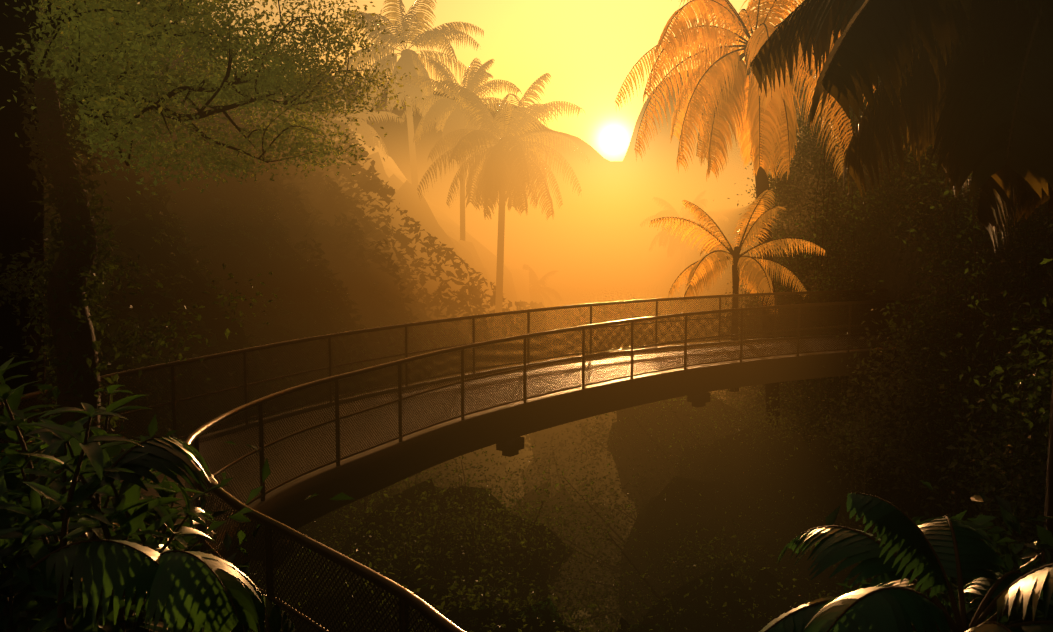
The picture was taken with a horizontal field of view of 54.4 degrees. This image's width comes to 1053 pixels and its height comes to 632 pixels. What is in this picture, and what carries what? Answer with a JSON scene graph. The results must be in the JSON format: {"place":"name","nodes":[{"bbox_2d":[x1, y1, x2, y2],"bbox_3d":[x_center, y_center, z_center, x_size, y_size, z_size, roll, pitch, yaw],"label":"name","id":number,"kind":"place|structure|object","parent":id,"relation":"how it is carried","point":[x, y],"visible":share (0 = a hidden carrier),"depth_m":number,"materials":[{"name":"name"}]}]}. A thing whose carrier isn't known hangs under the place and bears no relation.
{"place":"outdoors","nodes":[
{"label":"outdoors","id":0,"kind":"place"},
{"bbox_2d":[9,333,911,567],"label":"walkway beams","id":1,"kind":"structure","parent":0,"point":[503,429],"depth_m":15.92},
{"bbox_2d":[16,335,903,630],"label":"walkway deck","id":2,"kind":"structure","parent":1,"relation":"on","point":[152,493],"depth_m":15.78,"materials":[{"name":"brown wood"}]},
{"bbox_2d":[0,289,919,631],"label":"walkway railings","id":3,"kind":"object","parent":2,"relation":"attached to","point":[430,613],"visible":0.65,"depth_m":13.62,"materials":[{"name":"brown metal"}]},
{"bbox_2d":[0,291,918,631],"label":"walkway wire","id":4,"kind":"object","parent":3,"relation":"on","point":[782,317],"visible":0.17,"depth_m":14.87,"materials":[{"name":"brown"}]},
{"bbox_2d":[137,0,801,160],"label":"sky","id":5,"kind":"structure","parent":0,"point":[588,49],"materials":[{"name":"yellow"}]},
{"bbox_2d":[520,304,721,597],"bbox_3d":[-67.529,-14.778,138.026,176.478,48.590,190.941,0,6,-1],"label":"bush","id":6,"kind":"object","parent":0,"point":[541,439],"depth_m":49.35,"materials":[{"name":"green plant"}]},
{"bbox_2d":[230,66,1052,628],"bbox_3d":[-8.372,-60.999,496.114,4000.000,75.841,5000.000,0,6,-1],"label":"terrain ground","id":7,"kind":"structure","parent":0,"point":[592,240],"depth_m":217.10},
{"bbox_2d":[0,357,353,631],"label":"bush","id":8,"kind":"object","parent":7,"relation":"on","point":[29,516],"depth_m":4.50,"materials":[{"name":"green plant"}]},
{"bbox_2d":[0,0,423,480],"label":"tree","id":9,"kind":"object","parent":7,"relation":"on","point":[273,79],"depth_m":13.93,"materials":[{"name":"green plant"}]},
{"bbox_2d":[0,58,277,537],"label":"vine","id":10,"kind":"object","parent":9,"relation":"attached to","point":[96,284],"depth_m":8.79,"materials":[{"name":"green plant"}]},
{"bbox_2d":[35,1,532,505],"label":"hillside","id":11,"kind":"structure","parent":7,"relation":"on","point":[297,287],"depth_m":37.17,"materials":[{"name":"green plant"}]},
{"bbox_2d":[35,0,620,628],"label":"forest","id":12,"kind":"object","parent":7,"relation":"on","point":[299,200],"depth_m":44.94,"materials":[{"name":"green plant"}]},
{"bbox_2d":[242,394,886,631],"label":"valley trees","id":13,"kind":"object","parent":7,"relation":"on","point":[551,618],"visible":0.48,"depth_m":20.93,"materials":[{"name":"green plant"}]},
{"bbox_2d":[243,386,904,631],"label":"valley trees","id":14,"kind":"object","parent":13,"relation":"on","point":[557,598],"depth_m":19.11,"materials":[{"name":"green plant"}]},
{"bbox_2d":[505,415,636,631],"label":"forest foliage","id":15,"kind":"object","parent":7,"relation":"on","point":[599,484],"visible":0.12,"depth_m":42.15,"materials":[{"name":"green plant"}]},
{"bbox_2d":[473,294,707,529],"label":"forest foliage","id":16,"kind":"object","parent":7,"relation":"on","point":[504,464],"depth_m":53.59,"materials":[{"name":"green plant"}]},
{"bbox_2d":[759,481,1052,631],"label":"plant","id":17,"kind":"object","parent":7,"relation":"on","point":[897,610],"depth_m":4.56,"materials":[{"name":"green plant"}]},
{"bbox_2d":[708,2,1052,611],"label":"foliage","id":18,"kind":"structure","parent":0,"point":[792,198],"depth_m":19.32,"materials":[{"name":"green plant"}]},
{"bbox_2d":[748,0,1052,563],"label":"palm","id":19,"kind":"object","parent":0,"point":[948,72],"depth_m":7.85,"materials":[{"name":"green plant"}]}
]}

